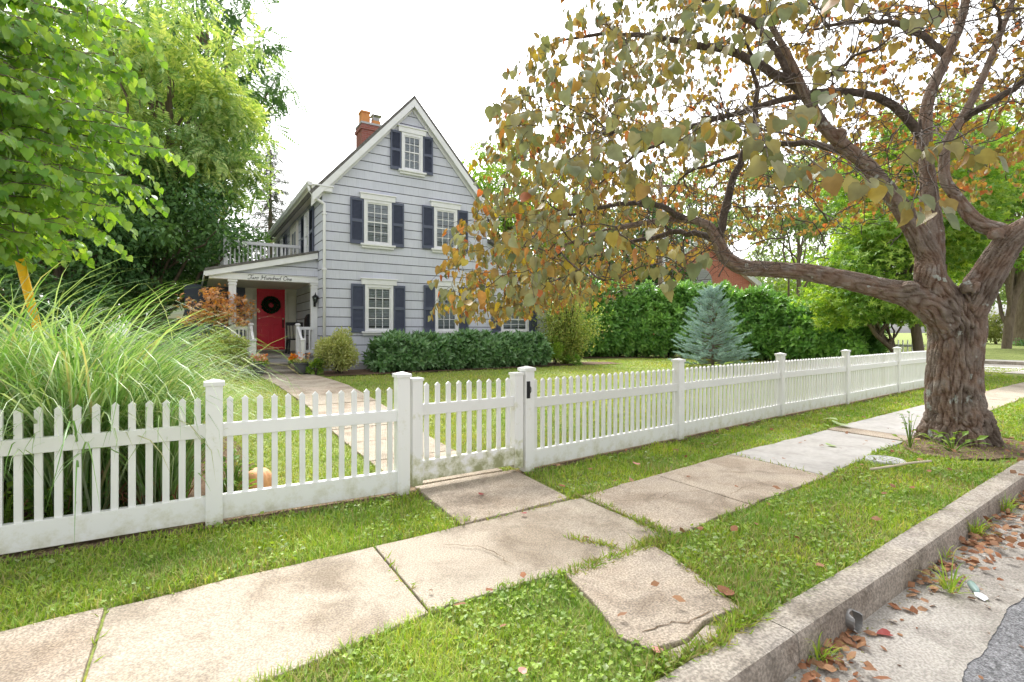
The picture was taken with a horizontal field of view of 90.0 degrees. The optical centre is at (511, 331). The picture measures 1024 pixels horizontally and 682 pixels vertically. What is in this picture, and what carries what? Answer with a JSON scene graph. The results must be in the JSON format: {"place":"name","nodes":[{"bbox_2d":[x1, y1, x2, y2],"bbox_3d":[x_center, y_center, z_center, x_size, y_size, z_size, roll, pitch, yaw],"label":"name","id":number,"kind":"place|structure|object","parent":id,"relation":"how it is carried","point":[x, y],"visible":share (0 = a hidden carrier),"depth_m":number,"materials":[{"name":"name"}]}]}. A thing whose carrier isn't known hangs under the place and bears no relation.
{"place":"outdoors","nodes":[
{"label":"outdoors","id":0,"kind":"place"},
{"bbox_2d":[0,250,312,543],"bbox_3d":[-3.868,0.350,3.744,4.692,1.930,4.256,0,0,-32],"label":"ornamental grass","id":1,"kind":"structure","parent":0,"point":[39,368],"depth_m":3.51,"materials":[{"name":"green plant"}]},
{"bbox_2d":[256,373,502,487],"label":"garden path","id":2,"kind":"structure","parent":0,"point":[312,384],"depth_m":8.46,"materials":[{"name":"concrete"}]},
{"bbox_2d":[248,353,267,375],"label":"potted plant","id":3,"kind":"object","parent":2,"relation":"on","point":[258,358],"visible":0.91,"depth_m":12.10,"materials":[{"name":"green plant"}]},
{"bbox_2d":[292,352,311,373],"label":"potted plant","id":4,"kind":"object","parent":2,"relation":"on","point":[301,365],"visible":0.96,"depth_m":12.66,"materials":[{"name":"grey plant"}]},
{"bbox_2d":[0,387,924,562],"bbox_3d":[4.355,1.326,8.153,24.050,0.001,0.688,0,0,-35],"label":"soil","id":5,"kind":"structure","parent":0,"point":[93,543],"depth_m":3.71,"materials":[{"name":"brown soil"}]},
{"bbox_2d":[0,382,1023,681],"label":"sidewalk","id":6,"kind":"structure","parent":0,"point":[242,628],"depth_m":2.70,"materials":[{"name":"concrete"}]},
{"bbox_2d":[76,451,822,681],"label":"joint grass","id":7,"kind":"structure","parent":6,"relation":"on","point":[730,617],"depth_m":2.49,"materials":[{"name":"green plant"}]},
{"bbox_2d":[717,585,734,594],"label":"fallen leaf","id":8,"kind":"object","parent":6,"relation":"on","point":[726,590],"visible":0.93,"depth_m":2.56,"materials":[{"name":"orange plant"}]},
{"bbox_2d":[0,333,1023,681],"bbox_3d":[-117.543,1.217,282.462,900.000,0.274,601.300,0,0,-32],"label":"ground","id":9,"kind":"structure","parent":0,"point":[550,605],"depth_m":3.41,"materials":[{"name":"green plant"}]},
{"bbox_2d":[2,175,40,332],"bbox_3d":[-5.334,-0.939,5.520,0.131,4.642,2.007,0,0,-20],"label":"guy wire","id":10,"kind":"object","parent":9,"relation":"attached to","point":[23,274],"visible":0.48,"depth_m":5.68,"materials":[{"name":"yellow metal"}]},
{"bbox_2d":[0,271,55,328],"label":"dark shrub","id":11,"kind":"object","parent":9,"relation":"on","point":[33,286],"visible":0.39,"depth_m":10.81,"materials":[{"name":"green plant"}]},
{"bbox_2d":[0,255,122,336],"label":"dark shrub","id":12,"kind":"object","parent":9,"relation":"on","point":[4,270],"visible":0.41,"depth_m":11.60,"materials":[{"name":"green plant"}]},
{"bbox_2d":[1,259,175,350],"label":"dark shrub","id":13,"kind":"object","parent":9,"relation":"on","point":[99,278],"visible":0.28,"depth_m":13.61,"materials":[{"name":"green plant"}]},
{"bbox_2d":[0,16,181,336],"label":"walnut tree","id":14,"kind":"object","parent":9,"relation":"on","point":[44,65],"depth_m":20.91,"materials":[{"name":"green plant"}]},
{"bbox_2d":[14,153,177,345],"bbox_3d":[-12.088,-1.735,13.403,5.716,5.931,4.728,0,0,-32],"label":"understorey tree","id":15,"kind":"object","parent":9,"relation":"on","point":[118,230],"visible":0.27,"depth_m":13.46,"materials":[{"name":"green plant"}]},
{"bbox_2d":[0,0,194,273],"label":"redbud tree","id":16,"kind":"object","parent":9,"relation":"on","point":[29,101],"visible":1,"depth_m":5.26,"materials":[{"name":"green plant"}]},
{"bbox_2d":[11,436,253,519],"bbox_3d":[-4.695,1.302,4.259,4.550,0.044,3.800,0,0,-32],"label":"garden bed","id":17,"kind":"object","parent":9,"relation":"on","point":[191,494],"depth_m":4.90,"materials":[{"name":"brown soil"}]},
{"bbox_2d":[3,481,33,523],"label":"weed plant","id":18,"kind":"object","parent":17,"relation":"on","point":[8,512],"visible":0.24,"depth_m":3.21,"materials":[{"name":"green plant"}]},
{"bbox_2d":[12,480,90,517],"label":"weed plant","id":19,"kind":"object","parent":17,"relation":"on","point":[50,512],"visible":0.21,"depth_m":3.38,"materials":[{"name":"green plant"}]},
{"bbox_2d":[202,448,256,492],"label":"weed plant","id":20,"kind":"object","parent":17,"relation":"on","point":[237,479],"visible":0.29,"depth_m":4.04,"materials":[{"name":"green plant"}]},
{"bbox_2d":[237,467,271,490],"bbox_3d":[-2.154,1.242,4.314,0.304,0.175,0.304,0,0,-32],"label":"garden ornament","id":21,"kind":"object","parent":17,"relation":"on","point":[267,477],"visible":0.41,"depth_m":4.25,"materials":[{"name":"orange ceramic"}]},
{"bbox_2d":[93,236,194,337],"bbox_3d":[-11.230,-0.903,15.482,2.851,4.266,2.767,0,0,-32],"label":"dark shrub","id":22,"kind":"object","parent":9,"relation":"on","point":[172,298],"visible":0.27,"depth_m":15.51,"materials":[{"name":"green plant"}]},
{"bbox_2d":[2,0,289,317],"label":"walnut tree","id":23,"kind":"object","parent":9,"relation":"on","point":[214,99],"visible":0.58,"depth_m":16.35,"materials":[{"name":"green plant"}]},
{"bbox_2d":[116,318,194,364],"bbox_3d":[-11.720,0.441,16.838,1.860,1.739,4.560,0,0,-42],"label":"rounded shrub","id":24,"kind":"object","parent":9,"relation":"on","point":[174,330],"visible":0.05,"depth_m":16.04,"materials":[{"name":"green plant"}]},
{"bbox_2d":[56,161,273,365],"bbox_3d":[-10.748,-2.083,15.377,6.156,6.637,5.557,0,0,-8],"label":"understorey tree","id":25,"kind":"object","parent":9,"relation":"on","point":[192,212],"visible":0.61,"depth_m":15.26,"materials":[{"name":"green plant"}]},
{"bbox_2d":[147,304,183,318],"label":"garage","id":26,"kind":"structure","parent":9,"relation":"on","point":[180,313],"depth_m":25.52,"materials":[{"name":"white paint"}]},
{"bbox_2d":[167,314,182,318],"bbox_3d":[-15.835,0.220,26.016,2.800,2.180,0.038,0,0,-32],"label":"garage door","id":27,"kind":"structure","parent":26,"relation":"in","point":[171,315],"depth_m":25.43,"materials":[{"name":"beige paint"}]},
{"bbox_2d":[122,194,267,319],"bbox_3d":[-12.507,-2.029,19.886,6.125,6.547,5.072,0,0,-32],"label":"understorey tree","id":28,"kind":"object","parent":9,"relation":"on","point":[232,254],"visible":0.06,"depth_m":19.44,"materials":[{"name":"green plant"}]},
{"bbox_2d":[166,252,228,309],"bbox_3d":[-11.346,-0.858,19.043,2.702,4.177,2.682,0,0,5],"label":"dark shrub","id":29,"kind":"object","parent":9,"relation":"on","point":[193,278],"visible":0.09,"depth_m":18.45,"materials":[{"name":"green plant"}]},
{"bbox_2d":[102,0,307,263],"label":"walnut tree","id":30,"kind":"object","parent":9,"relation":"on","point":[271,91],"visible":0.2,"depth_m":23.98,"materials":[{"name":"green plant"}]},
{"bbox_2d":[0,371,411,554],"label":"picket fence","id":31,"kind":"object","parent":9,"relation":"on","point":[39,530],"visible":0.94,"depth_m":3.49,"materials":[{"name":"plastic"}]},
{"bbox_2d":[410,372,523,486],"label":"picket gate","id":32,"kind":"structure","parent":31,"relation":"attached to","point":[510,453],"depth_m":4.50,"materials":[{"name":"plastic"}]},
{"bbox_2d":[172,283,260,336],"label":"japanese maple","id":33,"kind":"object","parent":9,"relation":"on","point":[219,304],"visible":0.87,"depth_m":12.83,"materials":[{"name":"orange plant"}]},
{"bbox_2d":[188,327,250,378],"bbox_3d":[-6.600,0.502,11.591,1.342,1.275,1.331,0,0,-32],"label":"rounded shrub","id":34,"kind":"object","parent":9,"relation":"on","point":[231,341],"visible":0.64,"depth_m":11.54,"materials":[{"name":"green plant"}]},
{"bbox_2d":[237,147,295,258],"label":"norway spruce","id":35,"kind":"object","parent":9,"relation":"on","point":[269,219],"visible":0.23,"depth_m":33.84,"materials":[{"name":"green plant"}]},
{"bbox_2d":[305,358,325,374],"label":"hosta plant","id":36,"kind":"object","parent":9,"relation":"on","point":[316,364],"visible":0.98,"depth_m":12.65,"materials":[{"name":"green plant"}]},
{"bbox_2d":[184,95,553,374],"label":"house","id":37,"kind":"structure","parent":9,"relation":"on","point":[357,239],"depth_m":14.99,"materials":[{"name":"grey paint"}]},
{"bbox_2d":[257,289,284,349],"bbox_3d":[-7.937,-0.401,16.862,0.850,1.998,0.109,0,0,-32],"label":"front door","id":38,"kind":"structure","parent":37,"relation":"in","point":[273,326],"depth_m":16.88,"materials":[{"name":"red paint"}]},
{"bbox_2d":[261,296,280,313],"bbox_3d":[-7.916,-0.875,16.811,0.608,0.619,0.176,0,0,-32],"label":"wreath","id":39,"kind":"object","parent":38,"relation":"hanging from","point":[266,302],"visible":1,"depth_m":16.78,"materials":[{"name":"plant"}]},
{"bbox_2d":[278,234,285,256],"bbox_3d":[-8.899,-2.900,19.821,0.063,1.420,1.950,0,0,-32],"label":"window","id":40,"kind":"structure","parent":37,"relation":"in","point":[283,240],"depth_m":19.53,"materials":[{"name":"glass"}]},
{"bbox_2d":[287,353,298,368],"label":"potted plant","id":41,"kind":"object","parent":37,"relation":"on","point":[291,358],"visible":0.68,"depth_m":13.05,"materials":[{"name":"orange plant"}]},
{"bbox_2d":[290,220,298,254],"bbox_3d":[-7.444,-2.720,17.487,0.068,1.900,1.350,0,0,-32],"label":"balcony door","id":42,"kind":"structure","parent":37,"relation":"in","point":[294,235],"depth_m":17.35,"materials":[{"name":"beige paint"}]},
{"bbox_2d":[285,322,306,353],"bbox_3d":[-6.431,0.186,15.236,0.543,0.933,0.621,0,0,-32],"label":"porch chair","id":43,"kind":"object","parent":37,"relation":"on","point":[288,341],"visible":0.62,"depth_m":15.31,"materials":[{"name":"black metal"}]},
{"bbox_2d":[304,314,309,326],"bbox_3d":[-6.056,-0.324,15.171,0.128,0.408,0.350,0,0,-32],"label":"mailbox","id":44,"kind":"object","parent":37,"relation":"attached to","point":[307,320],"visible":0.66,"depth_m":15.03,"materials":[{"name":"black metal"}]},
{"bbox_2d":[301,206,313,252],"bbox_3d":[-6.205,-2.900,15.509,0.063,1.420,1.880,0,0,-32],"label":"window","id":45,"kind":"structure","parent":37,"relation":"in","point":[307,220],"depth_m":15.42,"materials":[{"name":"white paint"}]},
{"bbox_2d":[312,292,318,306],"bbox_3d":[-5.452,-0.895,14.188,0.200,0.410,0.217,0,0,-32],"label":"wall lantern","id":46,"kind":"object","parent":37,"relation":"attached to","point":[315,301],"depth_m":14.17,"materials":[{"name":"black metal"}]},
{"bbox_2d":[350,191,403,249],"bbox_3d":[-3.827,-3.144,14.627,1.550,1.553,0.125,0,0,-32],"label":"window","id":47,"kind":"structure","parent":37,"relation":"in","point":[359,207],"depth_m":14.60,"materials":[{"name":"white paint"}]},
{"bbox_2d":[351,277,404,335],"bbox_3d":[-3.801,-0.700,14.643,1.567,1.626,0.125,0,0,-32],"label":"window","id":48,"kind":"structure","parent":37,"relation":"in","point":[360,307],"depth_m":14.60,"materials":[{"name":"white paint"}]},
{"bbox_2d":[390,124,432,177],"bbox_3d":[-2.953,-5.337,15.173,1.316,1.400,0.125,0,0,-32],"label":"window","id":49,"kind":"structure","parent":37,"relation":"in","point":[397,138],"depth_m":15.15,"materials":[{"name":"white paint"}]},
{"bbox_2d":[422,200,467,253],"bbox_3d":[-2.034,-3.189,15.748,1.529,1.564,0.125,0,0,-32],"label":"window","id":50,"kind":"structure","parent":37,"relation":"in","point":[429,216],"depth_m":15.60,"materials":[{"name":"white paint"}]},
{"bbox_2d":[424,280,468,334],"bbox_3d":[-2.005,-0.725,15.765,1.498,1.691,0.125,0,0,-32],"label":"window","id":51,"kind":"structure","parent":37,"relation":"in","point":[430,296],"depth_m":15.59,"materials":[{"name":"white paint"}]},
{"bbox_2d":[492,303,536,332],"bbox_3d":[0.110,-0.433,17.087,1.779,1.105,0.125,0,0,-32],"label":"window","id":52,"kind":"structure","parent":37,"relation":"in","point":[529,325],"depth_m":17.19,"materials":[{"name":"white paint"}]},
{"bbox_2d":[323,362,621,375],"bbox_3d":[-0.738,1.066,15.428,9.700,0.012,1.950,0,0,-32],"label":"house bed","id":53,"kind":"object","parent":9,"relation":"on","point":[350,372],"visible":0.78,"depth_m":14.01,"materials":[{"name":"brown soil"}]},
{"bbox_2d":[312,326,361,373],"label":"variegated shrub","id":54,"kind":"object","parent":53,"relation":"on","point":[338,352],"visible":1,"depth_m":12.77,"materials":[{"name":"green plant"}]},
{"bbox_2d":[360,327,554,372],"bbox_3d":[-1.416,0.583,15.098,5.878,1.464,1.714,0,0,-32],"label":"laurel hedge","id":55,"kind":"object","parent":53,"relation":"on","point":[394,350],"visible":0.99,"depth_m":14.37,"materials":[{"name":"green plant"}]},
{"bbox_2d":[548,336,565,364],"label":"rounded shrub","id":56,"kind":"object","parent":53,"relation":"on","point":[558,350],"visible":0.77,"depth_m":16.44,"materials":[{"name":"green plant"}]},
{"bbox_2d":[531,276,612,363],"bbox_3d":[1.827,-0.417,17.234,2.838,3.613,3.054,0,0,-32],"label":"crape myrtle","id":57,"kind":"object","parent":53,"relation":"on","point":[566,329],"visible":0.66,"depth_m":16.88,"materials":[{"name":"green plant"}]},
{"bbox_2d":[563,353,581,364],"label":"hosta plant","id":58,"kind":"object","parent":53,"relation":"on","point":[568,359],"visible":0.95,"depth_m":16.48,"materials":[{"name":"green plant"}]},
{"bbox_2d":[461,135,553,254],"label":"understorey tree","id":59,"kind":"object","parent":9,"relation":"on","point":[504,226],"visible":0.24,"depth_m":35.18,"materials":[{"name":"green plant"}]},
{"bbox_2d":[501,171,622,282],"bbox_3d":[4.104,-5.078,34.171,11.144,12.863,7.319,0,0,-32],"label":"understorey tree","id":60,"kind":"object","parent":9,"relation":"on","point":[532,208],"visible":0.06,"depth_m":32.72,"materials":[{"name":"green plant"}]},
{"bbox_2d":[560,189,703,306],"bbox_3d":[7.080,-3.592,29.572,8.615,9.894,7.301,0,0,9],"label":"understorey tree","id":61,"kind":"object","parent":9,"relation":"on","point":[654,266],"visible":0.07,"depth_m":28.85,"materials":[{"name":"green plant"}]},
{"bbox_2d":[650,176,672,287],"bbox_3d":[7.829,-3.320,26.994,2.200,9.700,0.310,0,0,5],"label":"utility pole","id":62,"kind":"object","parent":9,"relation":"on","point":[660,280],"visible":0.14,"depth_m":26.90,"materials":[{"name":"brown wood"}]},
{"bbox_2d":[593,239,761,334],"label":"brick house","id":63,"kind":"structure","parent":9,"relation":"on","point":[742,281],"depth_m":31.33,"materials":[{"name":"red brick"}]},
{"bbox_2d":[580,356,810,364],"bbox_3d":[8.557,1.184,21.091,12.167,0.231,5.108,0,0,20],"label":"hedge bed","id":64,"kind":"object","parent":9,"relation":"on","point":[643,357],"visible":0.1,"depth_m":21.64,"materials":[{"name":"brown soil"}]},
{"bbox_2d":[547,277,890,362],"bbox_3d":[7.725,-0.459,21.343,13.362,4.044,5.138,0,0,19],"label":"laurel hedge","id":65,"kind":"object","parent":64,"relation":"on","point":[774,321],"visible":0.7,"depth_m":21.19,"materials":[{"name":"green plant"}]},
{"bbox_2d":[644,143,756,246],"bbox_3d":[14.811,-6.592,40.102,11.604,15.894,7.759,0,0,-32],"label":"locust tree","id":66,"kind":"object","parent":9,"relation":"on","point":[688,200],"visible":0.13,"depth_m":38.87,"materials":[{"name":"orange plant"}]},
{"bbox_2d":[667,282,758,366],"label":"blue spruce","id":67,"kind":"object","parent":9,"relation":"on","point":[709,298],"visible":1,"depth_m":16.41,"materials":[{"name":"green plant"}]},
{"bbox_2d":[427,0,1023,447],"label":"redbud tree","id":68,"kind":"object","parent":9,"relation":"on","point":[941,306],"visible":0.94,"depth_m":5.76,"materials":[{"name":"brown plant"}]},
{"bbox_2d":[518,347,984,471],"bbox_3d":[7.068,0.854,10.112,17.480,1.053,0.220,0,0,-37],"label":"picket fence","id":69,"kind":"object","parent":9,"relation":"on","point":[845,378],"visible":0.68,"depth_m":6.56,"materials":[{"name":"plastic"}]},
{"bbox_2d":[741,240,803,295],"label":"distant tree","id":70,"kind":"object","parent":9,"relation":"on","point":[769,280],"visible":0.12,"depth_m":51.45,"materials":[{"name":"green plant"}]},
{"bbox_2d":[651,340,924,354],"bbox_3d":[8.177,0.668,22.959,15.237,1.336,5.245,0,0,21],"label":"garden fence","id":71,"kind":"object","parent":9,"relation":"on","point":[903,345],"visible":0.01,"depth_m":18.32,"materials":[{"name":"white paint"}]},
{"bbox_2d":[718,122,871,300],"bbox_3d":[16.661,-5.333,30.256,11.068,13.375,8.448,0,0,-32],"label":"locust tree","id":72,"kind":"object","parent":9,"relation":"on","point":[799,228],"visible":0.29,"depth_m":29.64,"materials":[{"name":"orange plant"}]},
{"bbox_2d":[774,243,893,302],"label":"understorey tree","id":73,"kind":"object","parent":9,"relation":"on","point":[802,282],"visible":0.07,"depth_m":35.27,"materials":[{"name":"green plant"}]},
{"bbox_2d":[790,257,953,352],"bbox_3d":[11.786,-0.522,17.157,4.991,3.983,4.598,0,0,-32],"label":"maple tree","id":74,"kind":"object","parent":9,"relation":"on","point":[851,306],"visible":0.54,"depth_m":16.45,"materials":[{"name":"green plant"}]},
{"bbox_2d":[865,455,905,465],"bbox_3d":[3.823,1.335,5.242,0.340,0.066,0.340,0,0,-32],"label":"meter cover","id":75,"kind":"object","parent":9,"relation":"on","point":[885,459],"visible":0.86,"depth_m":5.22,"materials":[{"name":"grey"}]},
{"bbox_2d":[870,460,931,469],"bbox_3d":[3.719,1.275,4.909,0.824,0.029,0.062,0,0,-19],"label":"stick","id":76,"kind":"object","parent":9,"relation":"on","point":[900,464],"visible":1,"depth_m":4.91,"materials":[{"name":"beige wood"}]},
{"bbox_2d":[800,107,1023,350],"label":"maple tree","id":77,"kind":"object","parent":9,"relation":"on","point":[962,245],"visible":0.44,"depth_m":15.70,"materials":[{"name":"green plant"}]},
{"bbox_2d":[882,72,1023,277],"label":"locust tree","id":78,"kind":"object","parent":9,"relation":"on","point":[976,104],"visible":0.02,"depth_m":34.39,"materials":[{"name":"green plant"}]},
{"bbox_2d":[903,437,1023,458],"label":"soil","id":79,"kind":"structure","parent":9,"relation":"on","point":[987,453],"depth_m":5.70,"materials":[{"name":"brown soil"}]},
{"bbox_2d":[892,411,922,447],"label":"weed plant","id":80,"kind":"object","parent":79,"relation":"on","point":[909,437],"visible":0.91,"depth_m":5.84,"materials":[{"name":"green plant"}]},
{"bbox_2d":[921,429,990,451],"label":"weed plant","id":81,"kind":"object","parent":79,"relation":"on","point":[964,433],"visible":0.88,"depth_m":5.67,"materials":[{"name":"green plant"}]},
{"bbox_2d":[912,100,1023,348],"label":"maple tree","id":82,"kind":"object","parent":9,"relation":"on","point":[1013,283],"visible":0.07,"depth_m":25.81,"materials":[{"name":"green plant"}]},
{"bbox_2d":[956,103,1023,344],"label":"sycamore tree","id":83,"kind":"object","parent":9,"relation":"on","point":[1018,331],"visible":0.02,"depth_m":32.63,"materials":[{"name":"green plant"}]},
{"bbox_2d":[988,307,1004,343],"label":"young tree","id":84,"kind":"object","parent":9,"relation":"on","point":[995,327],"visible":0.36,"depth_m":35.25,"materials":[{"name":"green plant"}]},
{"bbox_2d":[991,283,1006,308],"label":"distant tree","id":85,"kind":"object","parent":9,"relation":"on","point":[1002,295],"visible":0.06,"depth_m":58.42,"materials":[{"name":"green plant"}]},
{"bbox_2d":[985,359,1023,364],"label":"curb","id":86,"kind":"structure","parent":9,"relation":"on","point":[1006,362],"depth_m":20.70,"materials":[{"name":"concrete"}]},
{"bbox_2d":[1012,338,1023,345],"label":"round shrub","id":87,"kind":"object","parent":9,"relation":"on","point":[1021,343],"visible":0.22,"depth_m":31.05,"materials":[{"name":"green plant"}]},
{"bbox_2d":[3,0,1023,332],"label":"sky","id":88,"kind":"structure","parent":0,"point":[349,57],"materials":[{"name":"white"}]},
{"bbox_2d":[177,357,1023,515],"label":"lawn grass","id":89,"kind":"structure","parent":0,"point":[483,380],"depth_m":9.46,"materials":[{"name":"green plant"}]},
{"bbox_2d":[882,337,1023,360],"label":"lawn","id":90,"kind":"structure","parent":0,"point":[996,351],"depth_m":25.01,"materials":[{"name":"plant"}]},
{"bbox_2d":[962,597,1023,681],"bbox_3d":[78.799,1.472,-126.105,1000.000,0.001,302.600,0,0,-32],"label":"road","id":91,"kind":"structure","parent":0,"point":[1000,658],"depth_m":2.33,"materials":[{"name":"grey asphalt"}]},
{"bbox_2d":[655,460,1023,681],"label":"curb","id":92,"kind":"structure","parent":91,"relation":"on","point":[779,647],"depth_m":2.61,"materials":[{"name":"concrete"}]},
{"bbox_2d":[845,608,862,632],"bbox_3d":[1.659,1.413,2.525,0.096,0.096,0.098,0,0,-32],"label":"drain pipe","id":93,"kind":"object","parent":92,"relation":"attached to","point":[855,624],"visible":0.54,"depth_m":2.50,"materials":[{"name":"metal"}]},
{"bbox_2d":[783,495,1023,681],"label":"gutter","id":94,"kind":"object","parent":91,"relation":"on","point":[950,642],"visible":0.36,"depth_m":2.57,"materials":[{"name":"concrete"}]},
{"bbox_2d":[429,402,1023,681],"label":"leaf litter","id":95,"kind":"object","parent":94,"relation":"on","point":[845,639],"visible":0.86,"depth_m":3.03,"materials":[{"name":"brown plant"}]},
{"bbox_2d":[808,631,853,670],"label":"grass tuft","id":96,"kind":"object","parent":94,"relation":"on","point":[817,652],"visible":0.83,"depth_m":2.26,"materials":[{"name":"green plant"}]},
{"bbox_2d":[876,628,892,635],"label":"fallen leaf","id":97,"kind":"object","parent":94,"relation":"on","point":[882,631],"visible":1,"depth_m":2.48,"materials":[{"name":"red plant"}]},
{"bbox_2d":[793,513,1017,678],"bbox_3d":[3.828,1.471,3.888,7.426,0.036,0.289,0,0,-35],"label":"gutter debris","id":98,"kind":"object","parent":94,"relation":"on","point":[899,611],"visible":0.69,"depth_m":2.71,"materials":[{"name":"brown plant"}]},
{"bbox_2d":[919,550,982,597],"bbox_3d":[2.445,1.364,2.857,0.298,0.185,0.436,0,0,9],"label":"grass tuft","id":99,"kind":"object","parent":94,"relation":"on","point":[950,587],"visible":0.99,"depth_m":2.89,"materials":[{"name":"green plant"}]},
{"bbox_2d":[941,545,962,560],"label":"grass tuft","id":100,"kind":"object","parent":94,"relation":"on","point":[950,553],"visible":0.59,"depth_m":3.29,"materials":[{"name":"green plant"}]},
{"bbox_2d":[967,580,979,592],"bbox_3d":[2.610,1.448,2.891,0.040,0.039,0.126,0,0,28],"label":"bottle","id":101,"kind":"object","parent":94,"relation":"on","point":[972,586],"visible":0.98,"depth_m":2.88,"materials":[{"name":"green glass"}]},
{"bbox_2d":[954,508,1001,539],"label":"grass tuft","id":102,"kind":"object","parent":94,"relation":"on","point":[977,529],"visible":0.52,"depth_m":3.64,"materials":[{"name":"green plant"}]},
{"bbox_2d":[974,592,987,600],"bbox_3d":[2.581,1.450,2.817,0.068,0.024,0.064,0,0,-32],"label":"paper scrap","id":103,"kind":"object","parent":94,"relation":"on","point":[981,595],"visible":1,"depth_m":2.81,"materials":[{"name":"white paper"}]},
{"bbox_2d":[998,495,1023,514],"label":"grass tuft","id":104,"kind":"object","parent":94,"relation":"on","point":[1006,506],"visible":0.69,"depth_m":4.14,"materials":[{"name":"green plant"}]},
{"bbox_2d":[985,364,1023,373],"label":"cross street","id":105,"kind":"structure","parent":0,"point":[1019,367],"depth_m":18.87,"materials":[{"name":"grey asphalt"}]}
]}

